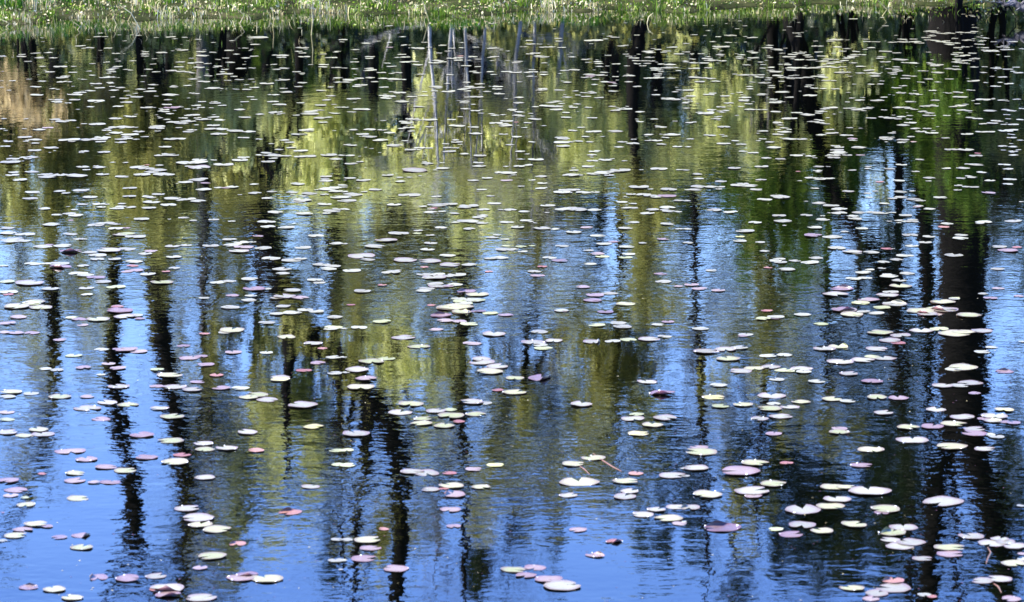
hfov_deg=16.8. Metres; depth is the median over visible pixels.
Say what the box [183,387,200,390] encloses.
lily pad
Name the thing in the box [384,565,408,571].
lily pad
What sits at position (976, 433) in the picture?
lily pad
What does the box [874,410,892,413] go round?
lily pad
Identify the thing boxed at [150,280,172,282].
lily pad
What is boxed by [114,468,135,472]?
lily pad
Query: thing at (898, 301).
lily pad
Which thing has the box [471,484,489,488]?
lily pad
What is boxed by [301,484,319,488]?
lily pad
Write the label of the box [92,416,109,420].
lily pad
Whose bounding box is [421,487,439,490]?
lily pad
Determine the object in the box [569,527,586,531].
lily pad
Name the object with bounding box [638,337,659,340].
lily pad
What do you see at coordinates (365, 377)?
lily pad
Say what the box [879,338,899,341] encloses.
lily pad
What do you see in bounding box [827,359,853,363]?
lily pad
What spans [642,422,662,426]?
lily pad
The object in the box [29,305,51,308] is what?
lily pad
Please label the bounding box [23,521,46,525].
lily pad
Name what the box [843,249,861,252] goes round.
lily pad
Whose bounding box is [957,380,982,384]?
lily pad
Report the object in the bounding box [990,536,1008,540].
lily pad
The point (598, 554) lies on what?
lily pad
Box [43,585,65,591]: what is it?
lily pad
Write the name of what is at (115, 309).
lily pad
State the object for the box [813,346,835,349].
lily pad
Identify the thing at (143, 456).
lily pad
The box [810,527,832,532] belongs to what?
lily pad
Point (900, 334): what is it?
lily pad
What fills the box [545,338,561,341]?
lily pad
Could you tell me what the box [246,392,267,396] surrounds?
lily pad
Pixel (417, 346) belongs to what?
lily pad
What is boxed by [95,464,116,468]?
lily pad
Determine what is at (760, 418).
lily pad
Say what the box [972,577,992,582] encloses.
lily pad
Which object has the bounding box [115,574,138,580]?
lily pad
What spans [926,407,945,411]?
lily pad
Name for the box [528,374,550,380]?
lily pad
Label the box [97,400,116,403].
lily pad
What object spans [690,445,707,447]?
lily pad
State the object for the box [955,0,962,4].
leafy tree
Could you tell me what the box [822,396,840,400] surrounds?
lily pad
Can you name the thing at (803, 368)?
lily pad
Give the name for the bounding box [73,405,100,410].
lily pad
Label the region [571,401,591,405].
lily pad
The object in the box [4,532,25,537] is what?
lily pad
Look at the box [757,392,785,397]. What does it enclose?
lily pad
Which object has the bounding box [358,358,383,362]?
lily pad
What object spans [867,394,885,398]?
lily pad
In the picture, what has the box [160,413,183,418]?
lily pad
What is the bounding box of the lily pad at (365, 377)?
[356,375,376,379]
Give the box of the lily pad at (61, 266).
[50,264,70,267]
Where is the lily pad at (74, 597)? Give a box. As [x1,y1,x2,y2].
[61,594,82,599]
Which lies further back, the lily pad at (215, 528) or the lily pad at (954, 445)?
the lily pad at (954, 445)
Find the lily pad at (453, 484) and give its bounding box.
[439,482,463,487]
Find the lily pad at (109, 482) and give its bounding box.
[99,480,119,483]
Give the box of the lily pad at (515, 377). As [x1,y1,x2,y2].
[506,376,523,379]
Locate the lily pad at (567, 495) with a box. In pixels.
[559,493,576,496]
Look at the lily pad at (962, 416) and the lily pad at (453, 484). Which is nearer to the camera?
the lily pad at (453, 484)
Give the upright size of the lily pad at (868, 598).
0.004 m
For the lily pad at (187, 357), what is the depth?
19.07 m
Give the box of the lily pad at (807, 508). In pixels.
[785,504,820,513]
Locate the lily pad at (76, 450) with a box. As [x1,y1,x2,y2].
[54,448,85,452]
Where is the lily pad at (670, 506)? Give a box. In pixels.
[666,504,685,508]
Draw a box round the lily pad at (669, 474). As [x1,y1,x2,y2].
[659,472,684,477]
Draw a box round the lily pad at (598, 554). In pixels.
[585,551,604,556]
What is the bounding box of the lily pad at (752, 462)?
[741,459,767,464]
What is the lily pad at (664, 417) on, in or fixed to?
on the water
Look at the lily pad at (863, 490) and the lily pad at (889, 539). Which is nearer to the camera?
the lily pad at (889, 539)
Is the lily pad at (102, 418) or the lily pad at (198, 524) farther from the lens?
the lily pad at (102, 418)
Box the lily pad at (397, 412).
[388,409,411,414]
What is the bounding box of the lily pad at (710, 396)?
[701,394,724,398]
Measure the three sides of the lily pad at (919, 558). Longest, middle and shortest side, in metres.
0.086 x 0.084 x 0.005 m
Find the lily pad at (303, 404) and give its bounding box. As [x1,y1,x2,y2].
[288,401,317,406]
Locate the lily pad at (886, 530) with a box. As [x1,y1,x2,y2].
[880,526,905,534]
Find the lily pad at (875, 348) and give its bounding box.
[866,346,887,350]
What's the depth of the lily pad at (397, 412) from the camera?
17.61 m
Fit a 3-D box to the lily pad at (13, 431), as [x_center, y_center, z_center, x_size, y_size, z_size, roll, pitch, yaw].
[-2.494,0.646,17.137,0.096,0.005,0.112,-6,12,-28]
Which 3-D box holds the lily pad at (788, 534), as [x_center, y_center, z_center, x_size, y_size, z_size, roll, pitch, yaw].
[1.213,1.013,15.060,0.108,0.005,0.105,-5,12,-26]
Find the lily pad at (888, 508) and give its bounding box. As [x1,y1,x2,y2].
[871,505,899,511]
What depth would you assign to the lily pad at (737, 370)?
18.70 m
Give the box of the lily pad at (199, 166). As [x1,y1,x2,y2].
[188,165,209,168]
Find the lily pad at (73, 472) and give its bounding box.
[65,470,84,474]
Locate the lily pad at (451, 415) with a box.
[438,412,463,417]
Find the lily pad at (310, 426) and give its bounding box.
[303,424,323,428]
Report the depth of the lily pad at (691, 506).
15.57 m
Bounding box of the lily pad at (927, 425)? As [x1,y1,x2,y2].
[921,423,943,427]
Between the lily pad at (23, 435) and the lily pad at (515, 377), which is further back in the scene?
the lily pad at (515, 377)
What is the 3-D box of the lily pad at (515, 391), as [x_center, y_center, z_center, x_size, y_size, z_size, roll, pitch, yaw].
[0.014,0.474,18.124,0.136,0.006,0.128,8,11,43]
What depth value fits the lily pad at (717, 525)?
15.20 m
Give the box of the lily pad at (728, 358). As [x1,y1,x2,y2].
[716,356,739,359]
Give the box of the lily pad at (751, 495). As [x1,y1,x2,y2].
[745,494,761,497]
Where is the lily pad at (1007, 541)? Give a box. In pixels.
[995,539,1014,543]
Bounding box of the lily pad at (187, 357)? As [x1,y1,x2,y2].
[179,356,199,359]
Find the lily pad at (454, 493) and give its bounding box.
[444,490,465,496]
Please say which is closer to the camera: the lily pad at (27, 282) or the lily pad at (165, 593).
the lily pad at (165, 593)
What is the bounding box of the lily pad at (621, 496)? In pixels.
[614,493,635,498]
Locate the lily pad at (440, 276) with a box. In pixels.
[422,275,446,277]
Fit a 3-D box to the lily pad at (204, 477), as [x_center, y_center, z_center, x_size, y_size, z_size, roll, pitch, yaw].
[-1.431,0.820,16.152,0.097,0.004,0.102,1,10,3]
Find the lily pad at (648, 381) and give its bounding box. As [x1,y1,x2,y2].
[637,380,656,382]
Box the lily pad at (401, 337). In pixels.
[391,335,414,339]
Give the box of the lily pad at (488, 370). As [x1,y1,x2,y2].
[477,367,502,373]
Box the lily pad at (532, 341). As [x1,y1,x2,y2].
[521,339,545,343]
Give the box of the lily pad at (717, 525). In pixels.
[704,520,740,530]
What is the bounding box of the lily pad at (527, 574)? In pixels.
[515,572,536,576]
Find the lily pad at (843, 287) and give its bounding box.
[831,284,853,289]
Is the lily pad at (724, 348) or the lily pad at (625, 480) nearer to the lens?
the lily pad at (625, 480)
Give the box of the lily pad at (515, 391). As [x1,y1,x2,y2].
[502,389,525,393]
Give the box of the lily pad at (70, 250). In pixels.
[60,248,80,251]
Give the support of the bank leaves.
on the ground at (143, 15)
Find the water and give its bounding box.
[0,3,1023,601]
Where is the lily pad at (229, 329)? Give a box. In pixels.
[220,327,243,331]
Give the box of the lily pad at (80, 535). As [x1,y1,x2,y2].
[71,532,88,537]
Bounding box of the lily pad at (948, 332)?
[938,330,969,335]
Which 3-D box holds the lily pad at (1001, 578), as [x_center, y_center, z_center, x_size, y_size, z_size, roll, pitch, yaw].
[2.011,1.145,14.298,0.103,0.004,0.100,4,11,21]
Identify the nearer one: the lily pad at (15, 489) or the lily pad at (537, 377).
the lily pad at (15, 489)
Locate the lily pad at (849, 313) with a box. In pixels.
[841,311,862,315]
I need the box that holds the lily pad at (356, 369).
[345,366,368,371]
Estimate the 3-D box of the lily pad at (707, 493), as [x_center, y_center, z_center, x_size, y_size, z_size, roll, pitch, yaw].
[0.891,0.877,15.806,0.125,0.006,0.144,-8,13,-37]
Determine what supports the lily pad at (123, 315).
on the water
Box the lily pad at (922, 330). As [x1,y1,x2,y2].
[909,328,933,331]
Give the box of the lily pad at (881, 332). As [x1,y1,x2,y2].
[867,330,892,333]
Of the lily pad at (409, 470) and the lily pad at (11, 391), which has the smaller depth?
the lily pad at (409, 470)
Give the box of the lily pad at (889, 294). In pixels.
[876,293,898,296]
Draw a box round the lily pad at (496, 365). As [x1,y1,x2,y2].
[486,363,507,367]
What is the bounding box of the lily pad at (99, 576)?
[90,574,107,579]
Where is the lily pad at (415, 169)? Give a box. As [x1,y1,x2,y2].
[403,168,426,171]
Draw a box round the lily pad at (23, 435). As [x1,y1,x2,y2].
[15,433,31,436]
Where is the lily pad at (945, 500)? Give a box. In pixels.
[922,496,963,505]
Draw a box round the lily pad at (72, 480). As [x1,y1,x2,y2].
[64,477,84,482]
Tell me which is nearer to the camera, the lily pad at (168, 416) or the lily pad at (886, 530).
the lily pad at (886, 530)
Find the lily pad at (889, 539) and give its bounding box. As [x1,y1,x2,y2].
[881,537,899,541]
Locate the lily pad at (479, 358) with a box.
[472,356,490,360]
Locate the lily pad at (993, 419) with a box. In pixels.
[984,417,1001,421]
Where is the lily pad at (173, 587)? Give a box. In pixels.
[150,583,183,590]
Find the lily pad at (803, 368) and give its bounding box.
[790,366,812,370]
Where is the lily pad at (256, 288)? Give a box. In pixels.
[243,286,264,289]
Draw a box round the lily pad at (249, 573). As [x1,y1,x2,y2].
[235,571,257,575]
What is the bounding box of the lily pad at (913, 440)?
[896,437,928,442]
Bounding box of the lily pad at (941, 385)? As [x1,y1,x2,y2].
[932,383,952,386]
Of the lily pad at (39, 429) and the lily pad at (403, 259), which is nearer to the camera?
the lily pad at (39, 429)
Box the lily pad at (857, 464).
[850,462,870,466]
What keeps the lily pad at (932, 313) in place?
on the water
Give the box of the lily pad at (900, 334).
[890,333,910,336]
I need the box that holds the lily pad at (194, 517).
[183,513,213,521]
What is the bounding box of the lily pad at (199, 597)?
[186,593,216,600]
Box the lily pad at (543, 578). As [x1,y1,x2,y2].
[535,575,562,580]
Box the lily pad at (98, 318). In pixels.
[87,317,109,320]
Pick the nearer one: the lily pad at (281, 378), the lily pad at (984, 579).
the lily pad at (984, 579)
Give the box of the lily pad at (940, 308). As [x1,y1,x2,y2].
[932,306,953,310]
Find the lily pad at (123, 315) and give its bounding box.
[113,314,134,317]
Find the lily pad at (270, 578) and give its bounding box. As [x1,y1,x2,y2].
[250,575,282,581]
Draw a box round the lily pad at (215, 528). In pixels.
[203,525,230,532]
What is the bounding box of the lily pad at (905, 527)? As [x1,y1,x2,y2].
[889,524,917,529]
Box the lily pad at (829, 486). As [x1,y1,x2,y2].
[820,484,842,488]
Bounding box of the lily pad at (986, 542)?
[978,540,1003,545]
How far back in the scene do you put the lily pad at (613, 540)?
14.93 m
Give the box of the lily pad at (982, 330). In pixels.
[971,329,992,332]
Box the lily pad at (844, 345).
[828,343,847,347]
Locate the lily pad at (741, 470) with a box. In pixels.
[722,466,759,474]
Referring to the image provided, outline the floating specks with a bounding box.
[20,86,1022,601]
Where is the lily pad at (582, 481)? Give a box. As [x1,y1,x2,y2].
[559,477,599,485]
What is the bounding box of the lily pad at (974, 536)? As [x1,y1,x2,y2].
[958,533,983,538]
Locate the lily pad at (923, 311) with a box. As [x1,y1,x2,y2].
[917,310,933,313]
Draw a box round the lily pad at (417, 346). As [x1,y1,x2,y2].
[407,344,429,347]
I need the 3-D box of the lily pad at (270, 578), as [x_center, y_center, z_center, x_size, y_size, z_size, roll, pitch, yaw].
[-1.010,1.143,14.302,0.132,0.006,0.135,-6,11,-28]
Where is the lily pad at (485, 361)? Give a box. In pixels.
[469,360,494,363]
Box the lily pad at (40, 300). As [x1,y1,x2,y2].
[25,299,44,302]
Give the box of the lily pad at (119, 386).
[108,384,129,387]
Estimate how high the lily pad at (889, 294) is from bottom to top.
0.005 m
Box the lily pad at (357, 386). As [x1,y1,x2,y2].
[347,384,374,388]
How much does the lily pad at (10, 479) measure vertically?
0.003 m
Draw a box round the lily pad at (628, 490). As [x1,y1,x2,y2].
[620,488,637,492]
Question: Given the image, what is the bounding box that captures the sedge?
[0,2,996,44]
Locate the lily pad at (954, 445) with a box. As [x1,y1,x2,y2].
[937,443,967,448]
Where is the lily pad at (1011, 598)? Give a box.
[1002,595,1020,601]
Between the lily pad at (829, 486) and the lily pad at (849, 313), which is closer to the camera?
the lily pad at (829, 486)
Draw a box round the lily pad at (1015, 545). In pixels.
[1003,543,1023,547]
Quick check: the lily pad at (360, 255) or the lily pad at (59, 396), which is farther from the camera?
the lily pad at (360, 255)
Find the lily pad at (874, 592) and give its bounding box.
[865,589,887,595]
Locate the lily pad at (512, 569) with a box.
[500,567,525,571]
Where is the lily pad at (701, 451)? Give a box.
[686,448,716,454]
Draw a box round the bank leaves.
[0,0,994,21]
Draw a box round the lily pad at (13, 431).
[0,429,16,433]
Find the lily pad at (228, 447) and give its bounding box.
[216,445,237,449]
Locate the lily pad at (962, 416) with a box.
[950,414,973,418]
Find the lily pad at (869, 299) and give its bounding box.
[858,297,879,300]
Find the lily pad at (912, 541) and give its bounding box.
[897,538,925,545]
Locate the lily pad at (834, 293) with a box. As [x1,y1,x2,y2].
[823,291,847,295]
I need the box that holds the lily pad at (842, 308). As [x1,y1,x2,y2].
[832,307,854,310]
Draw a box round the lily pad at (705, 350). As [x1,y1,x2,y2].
[693,349,718,352]
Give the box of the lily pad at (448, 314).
[431,313,450,316]
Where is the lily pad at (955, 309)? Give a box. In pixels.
[933,307,957,311]
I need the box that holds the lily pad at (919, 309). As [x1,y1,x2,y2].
[908,308,933,312]
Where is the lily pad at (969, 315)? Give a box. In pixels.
[956,312,980,316]
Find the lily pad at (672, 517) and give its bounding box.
[654,514,682,520]
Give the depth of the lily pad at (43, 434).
17.09 m
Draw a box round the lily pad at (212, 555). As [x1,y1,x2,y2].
[198,552,226,558]
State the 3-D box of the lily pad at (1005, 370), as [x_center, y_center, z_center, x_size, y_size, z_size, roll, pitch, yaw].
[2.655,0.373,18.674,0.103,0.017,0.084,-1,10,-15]
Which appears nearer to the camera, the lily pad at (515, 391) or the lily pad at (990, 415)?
the lily pad at (990, 415)
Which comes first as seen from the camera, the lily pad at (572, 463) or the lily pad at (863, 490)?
the lily pad at (863, 490)
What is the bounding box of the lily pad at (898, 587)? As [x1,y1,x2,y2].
[876,583,910,591]
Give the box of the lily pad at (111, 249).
[97,248,120,251]
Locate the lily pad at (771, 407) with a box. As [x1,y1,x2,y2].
[758,406,781,409]
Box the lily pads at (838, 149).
[0,15,1023,597]
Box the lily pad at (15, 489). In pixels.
[4,487,26,492]
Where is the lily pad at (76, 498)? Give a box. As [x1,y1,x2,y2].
[67,495,88,500]
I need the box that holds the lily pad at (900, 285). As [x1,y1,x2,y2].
[889,284,911,286]
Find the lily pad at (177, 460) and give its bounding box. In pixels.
[161,458,187,463]
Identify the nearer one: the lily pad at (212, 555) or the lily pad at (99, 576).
the lily pad at (99, 576)
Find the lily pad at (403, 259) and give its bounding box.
[394,257,416,261]
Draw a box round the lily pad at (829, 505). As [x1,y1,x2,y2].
[816,503,844,508]
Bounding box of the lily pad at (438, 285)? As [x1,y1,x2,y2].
[428,284,448,286]
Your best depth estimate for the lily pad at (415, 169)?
26.57 m
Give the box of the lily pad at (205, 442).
[194,441,212,444]
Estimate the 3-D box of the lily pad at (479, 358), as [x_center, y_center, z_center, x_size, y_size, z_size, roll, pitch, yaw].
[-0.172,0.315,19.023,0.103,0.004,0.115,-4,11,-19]
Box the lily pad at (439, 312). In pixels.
[431,311,450,316]
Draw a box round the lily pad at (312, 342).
[304,341,322,344]
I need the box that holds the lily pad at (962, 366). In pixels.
[949,363,977,369]
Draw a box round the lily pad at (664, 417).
[653,414,676,419]
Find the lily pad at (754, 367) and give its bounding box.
[744,366,764,369]
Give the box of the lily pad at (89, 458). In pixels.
[75,456,97,460]
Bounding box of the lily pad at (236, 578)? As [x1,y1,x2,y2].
[226,574,253,580]
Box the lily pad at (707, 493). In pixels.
[693,490,721,496]
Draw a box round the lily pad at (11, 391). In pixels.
[0,389,21,392]
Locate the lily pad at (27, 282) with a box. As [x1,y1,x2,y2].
[15,280,43,284]
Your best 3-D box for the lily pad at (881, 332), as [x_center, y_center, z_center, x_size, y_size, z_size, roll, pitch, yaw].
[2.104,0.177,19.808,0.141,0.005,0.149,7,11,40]
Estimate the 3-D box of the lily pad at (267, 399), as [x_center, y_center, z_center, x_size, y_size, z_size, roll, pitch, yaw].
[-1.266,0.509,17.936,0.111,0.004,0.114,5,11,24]
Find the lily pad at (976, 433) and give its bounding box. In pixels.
[962,430,986,435]
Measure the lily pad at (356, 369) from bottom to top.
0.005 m
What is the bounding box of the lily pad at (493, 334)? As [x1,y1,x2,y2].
[483,331,505,335]
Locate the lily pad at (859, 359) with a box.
[851,357,874,361]
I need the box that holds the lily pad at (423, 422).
[411,420,431,424]
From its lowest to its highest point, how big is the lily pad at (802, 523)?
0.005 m
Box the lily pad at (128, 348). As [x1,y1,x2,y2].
[115,347,137,350]
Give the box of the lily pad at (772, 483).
[760,480,785,485]
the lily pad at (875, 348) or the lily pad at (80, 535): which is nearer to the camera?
the lily pad at (80, 535)
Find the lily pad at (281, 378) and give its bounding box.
[271,377,289,380]
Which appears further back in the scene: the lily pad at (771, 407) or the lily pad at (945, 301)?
the lily pad at (945, 301)
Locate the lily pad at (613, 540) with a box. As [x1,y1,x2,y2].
[606,539,621,542]
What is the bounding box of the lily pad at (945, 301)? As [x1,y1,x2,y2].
[930,299,955,302]
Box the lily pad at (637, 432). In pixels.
[628,431,648,434]
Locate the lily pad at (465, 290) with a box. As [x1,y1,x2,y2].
[457,288,475,291]
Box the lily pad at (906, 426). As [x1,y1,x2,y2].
[897,424,919,428]
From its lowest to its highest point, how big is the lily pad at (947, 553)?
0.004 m
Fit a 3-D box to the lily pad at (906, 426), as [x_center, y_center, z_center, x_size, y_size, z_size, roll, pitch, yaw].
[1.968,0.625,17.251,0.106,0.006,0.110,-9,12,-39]
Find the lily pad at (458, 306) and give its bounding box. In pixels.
[437,303,472,308]
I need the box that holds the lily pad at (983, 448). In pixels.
[974,447,994,450]
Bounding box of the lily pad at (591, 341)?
[583,338,599,342]
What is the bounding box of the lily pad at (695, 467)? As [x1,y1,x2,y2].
[683,465,708,469]
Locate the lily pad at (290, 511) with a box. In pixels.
[279,507,301,514]
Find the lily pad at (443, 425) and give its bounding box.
[434,423,453,427]
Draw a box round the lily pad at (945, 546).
[934,544,963,549]
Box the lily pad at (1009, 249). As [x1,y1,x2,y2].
[997,248,1017,251]
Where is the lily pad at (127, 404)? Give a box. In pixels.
[117,402,138,406]
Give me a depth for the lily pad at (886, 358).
19.04 m
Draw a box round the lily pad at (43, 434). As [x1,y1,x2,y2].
[32,432,54,435]
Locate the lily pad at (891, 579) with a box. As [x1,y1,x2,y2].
[883,576,903,582]
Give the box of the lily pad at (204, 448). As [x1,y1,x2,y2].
[195,447,213,450]
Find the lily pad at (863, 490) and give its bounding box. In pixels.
[848,486,891,493]
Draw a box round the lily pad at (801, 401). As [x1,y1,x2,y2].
[791,400,809,402]
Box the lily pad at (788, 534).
[779,531,802,536]
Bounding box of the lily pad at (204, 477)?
[194,475,214,478]
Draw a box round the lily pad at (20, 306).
[4,303,28,307]
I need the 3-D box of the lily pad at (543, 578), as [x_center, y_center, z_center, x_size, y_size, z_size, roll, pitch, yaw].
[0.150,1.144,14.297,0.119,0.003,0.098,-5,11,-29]
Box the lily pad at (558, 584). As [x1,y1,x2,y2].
[543,580,580,589]
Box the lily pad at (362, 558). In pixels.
[351,555,375,561]
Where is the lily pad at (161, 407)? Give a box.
[150,406,168,409]
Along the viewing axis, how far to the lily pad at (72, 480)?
16.09 m
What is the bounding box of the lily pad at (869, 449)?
[857,446,884,451]
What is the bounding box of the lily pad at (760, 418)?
[751,416,768,419]
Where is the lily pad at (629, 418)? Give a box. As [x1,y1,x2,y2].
[621,416,643,420]
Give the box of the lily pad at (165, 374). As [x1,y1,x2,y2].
[157,372,181,376]
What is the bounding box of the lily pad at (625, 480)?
[612,478,637,482]
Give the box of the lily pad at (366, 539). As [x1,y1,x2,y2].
[354,536,379,542]
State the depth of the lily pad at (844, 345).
19.39 m
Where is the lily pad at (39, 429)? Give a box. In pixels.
[29,426,47,430]
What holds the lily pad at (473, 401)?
on the water
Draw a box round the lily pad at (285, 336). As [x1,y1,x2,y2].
[277,334,294,338]
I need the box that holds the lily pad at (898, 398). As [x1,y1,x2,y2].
[888,395,908,399]
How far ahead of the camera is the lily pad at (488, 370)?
18.68 m
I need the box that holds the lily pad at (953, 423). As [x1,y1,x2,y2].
[940,420,965,425]
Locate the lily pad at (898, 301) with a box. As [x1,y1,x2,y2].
[882,299,906,304]
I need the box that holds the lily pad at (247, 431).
[238,429,257,433]
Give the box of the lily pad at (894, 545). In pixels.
[885,542,913,549]
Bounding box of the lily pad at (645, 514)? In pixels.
[633,512,653,516]
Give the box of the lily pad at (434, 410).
[426,409,445,412]
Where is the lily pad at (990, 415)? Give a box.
[981,413,1007,417]
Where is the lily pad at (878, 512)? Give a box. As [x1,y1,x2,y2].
[874,510,888,513]
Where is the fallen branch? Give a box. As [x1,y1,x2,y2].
[990,0,1023,20]
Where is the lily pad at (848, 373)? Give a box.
[840,371,857,374]
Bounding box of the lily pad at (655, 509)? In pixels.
[647,507,665,510]
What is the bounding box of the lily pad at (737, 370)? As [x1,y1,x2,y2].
[731,368,751,372]
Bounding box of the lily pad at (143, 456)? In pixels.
[136,454,157,458]
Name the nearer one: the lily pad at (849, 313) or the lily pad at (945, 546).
the lily pad at (945, 546)
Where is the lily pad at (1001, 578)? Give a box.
[987,575,1011,581]
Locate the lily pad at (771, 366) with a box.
[761,364,780,368]
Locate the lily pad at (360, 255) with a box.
[348,253,374,257]
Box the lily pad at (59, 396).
[48,394,70,398]
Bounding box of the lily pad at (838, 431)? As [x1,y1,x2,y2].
[829,429,849,433]
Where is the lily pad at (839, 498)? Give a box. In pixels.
[823,496,850,501]
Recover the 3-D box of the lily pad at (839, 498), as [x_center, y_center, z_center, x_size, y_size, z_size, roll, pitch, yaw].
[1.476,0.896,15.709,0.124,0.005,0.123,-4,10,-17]
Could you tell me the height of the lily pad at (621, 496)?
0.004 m
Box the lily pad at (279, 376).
[271,375,289,378]
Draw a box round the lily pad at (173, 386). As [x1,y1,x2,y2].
[163,384,186,388]
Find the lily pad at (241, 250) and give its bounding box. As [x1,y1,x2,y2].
[229,249,248,251]
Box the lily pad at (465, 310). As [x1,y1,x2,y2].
[452,308,467,312]
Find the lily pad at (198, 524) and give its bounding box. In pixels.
[187,521,212,526]
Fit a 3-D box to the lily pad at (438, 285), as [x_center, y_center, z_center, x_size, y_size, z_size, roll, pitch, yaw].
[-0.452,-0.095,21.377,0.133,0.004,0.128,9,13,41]
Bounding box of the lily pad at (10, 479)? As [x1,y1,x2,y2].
[0,478,18,481]
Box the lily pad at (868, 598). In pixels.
[862,596,878,600]
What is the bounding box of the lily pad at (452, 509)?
[440,507,460,511]
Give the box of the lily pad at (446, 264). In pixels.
[440,262,459,265]
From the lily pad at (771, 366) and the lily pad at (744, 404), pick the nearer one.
the lily pad at (744, 404)
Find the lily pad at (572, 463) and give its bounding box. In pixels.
[562,461,583,465]
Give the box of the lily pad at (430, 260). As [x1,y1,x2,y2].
[419,258,440,262]
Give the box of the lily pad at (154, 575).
[145,573,166,578]
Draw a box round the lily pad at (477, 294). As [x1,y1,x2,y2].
[466,292,488,295]
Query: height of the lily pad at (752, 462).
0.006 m
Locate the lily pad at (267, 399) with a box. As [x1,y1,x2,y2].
[256,397,277,401]
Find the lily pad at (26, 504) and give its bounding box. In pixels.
[16,502,34,506]
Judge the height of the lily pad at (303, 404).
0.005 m
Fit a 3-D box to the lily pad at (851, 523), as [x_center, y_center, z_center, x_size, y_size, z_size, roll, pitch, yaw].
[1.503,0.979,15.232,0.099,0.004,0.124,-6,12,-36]
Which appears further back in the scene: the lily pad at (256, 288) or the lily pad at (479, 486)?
the lily pad at (256, 288)
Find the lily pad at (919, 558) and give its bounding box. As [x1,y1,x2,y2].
[912,556,931,560]
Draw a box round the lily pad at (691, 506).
[681,503,699,508]
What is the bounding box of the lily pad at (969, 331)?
[951,330,973,332]
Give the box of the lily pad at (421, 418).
[413,416,431,419]
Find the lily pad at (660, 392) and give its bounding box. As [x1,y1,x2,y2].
[649,390,674,394]
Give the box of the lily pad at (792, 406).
[780,405,799,408]
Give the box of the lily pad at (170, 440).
[158,438,183,442]
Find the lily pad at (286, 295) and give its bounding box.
[274,294,295,297]
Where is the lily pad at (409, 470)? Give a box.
[400,469,423,472]
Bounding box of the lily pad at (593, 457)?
[581,455,604,459]
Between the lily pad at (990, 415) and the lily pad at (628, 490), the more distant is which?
the lily pad at (990, 415)
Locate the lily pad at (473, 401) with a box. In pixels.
[462,399,482,403]
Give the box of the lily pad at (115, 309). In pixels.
[108,307,132,312]
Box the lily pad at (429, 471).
[414,469,438,475]
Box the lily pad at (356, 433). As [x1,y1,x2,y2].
[343,430,369,435]
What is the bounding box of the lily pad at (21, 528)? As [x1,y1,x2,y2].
[12,527,32,530]
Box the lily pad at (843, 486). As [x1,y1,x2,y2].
[836,485,853,487]
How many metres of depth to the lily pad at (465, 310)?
20.48 m
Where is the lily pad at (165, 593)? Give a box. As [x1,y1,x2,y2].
[155,591,180,596]
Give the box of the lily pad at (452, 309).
[436,305,473,309]
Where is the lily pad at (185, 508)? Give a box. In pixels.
[174,505,198,510]
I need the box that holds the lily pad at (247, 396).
[239,395,257,398]
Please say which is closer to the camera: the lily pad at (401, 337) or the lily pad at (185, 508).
the lily pad at (185, 508)
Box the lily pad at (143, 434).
[130,431,153,436]
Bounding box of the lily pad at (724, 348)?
[715,347,734,350]
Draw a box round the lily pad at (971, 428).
[963,426,984,430]
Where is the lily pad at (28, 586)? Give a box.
[19,583,37,589]
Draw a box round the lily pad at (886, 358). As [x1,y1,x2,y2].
[874,356,895,359]
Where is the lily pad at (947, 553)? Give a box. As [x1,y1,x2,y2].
[937,551,961,556]
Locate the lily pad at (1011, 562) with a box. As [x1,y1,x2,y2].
[1001,560,1023,565]
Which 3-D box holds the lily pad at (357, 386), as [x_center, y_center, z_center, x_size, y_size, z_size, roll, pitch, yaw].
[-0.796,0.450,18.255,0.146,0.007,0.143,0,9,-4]
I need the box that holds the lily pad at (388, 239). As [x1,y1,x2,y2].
[375,238,396,240]
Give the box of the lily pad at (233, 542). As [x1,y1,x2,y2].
[229,540,245,545]
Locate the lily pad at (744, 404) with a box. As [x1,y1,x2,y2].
[733,402,752,405]
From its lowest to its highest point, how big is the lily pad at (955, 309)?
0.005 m
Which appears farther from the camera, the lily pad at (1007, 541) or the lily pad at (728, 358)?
the lily pad at (728, 358)
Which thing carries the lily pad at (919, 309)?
on the water
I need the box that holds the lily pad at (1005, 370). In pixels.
[996,368,1013,372]
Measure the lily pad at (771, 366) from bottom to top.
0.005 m
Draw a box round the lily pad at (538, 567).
[524,565,545,569]
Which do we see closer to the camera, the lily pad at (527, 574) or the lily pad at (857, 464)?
the lily pad at (527, 574)
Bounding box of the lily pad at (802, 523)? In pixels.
[789,521,815,527]
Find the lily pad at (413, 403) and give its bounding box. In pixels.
[398,401,423,405]
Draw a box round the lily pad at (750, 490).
[734,486,768,493]
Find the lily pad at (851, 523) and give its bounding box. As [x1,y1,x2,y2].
[841,521,866,526]
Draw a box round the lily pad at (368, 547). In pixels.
[360,545,380,549]
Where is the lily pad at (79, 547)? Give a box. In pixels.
[70,544,92,549]
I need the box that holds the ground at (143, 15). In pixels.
[0,0,1022,24]
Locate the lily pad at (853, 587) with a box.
[839,585,863,589]
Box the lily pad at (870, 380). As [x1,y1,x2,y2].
[861,379,882,382]
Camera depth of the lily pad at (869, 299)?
20.87 m
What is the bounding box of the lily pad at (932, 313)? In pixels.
[917,312,937,314]
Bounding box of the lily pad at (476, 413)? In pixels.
[466,411,485,415]
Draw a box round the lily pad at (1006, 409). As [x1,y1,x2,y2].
[994,407,1013,410]
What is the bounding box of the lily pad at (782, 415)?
[769,413,791,417]

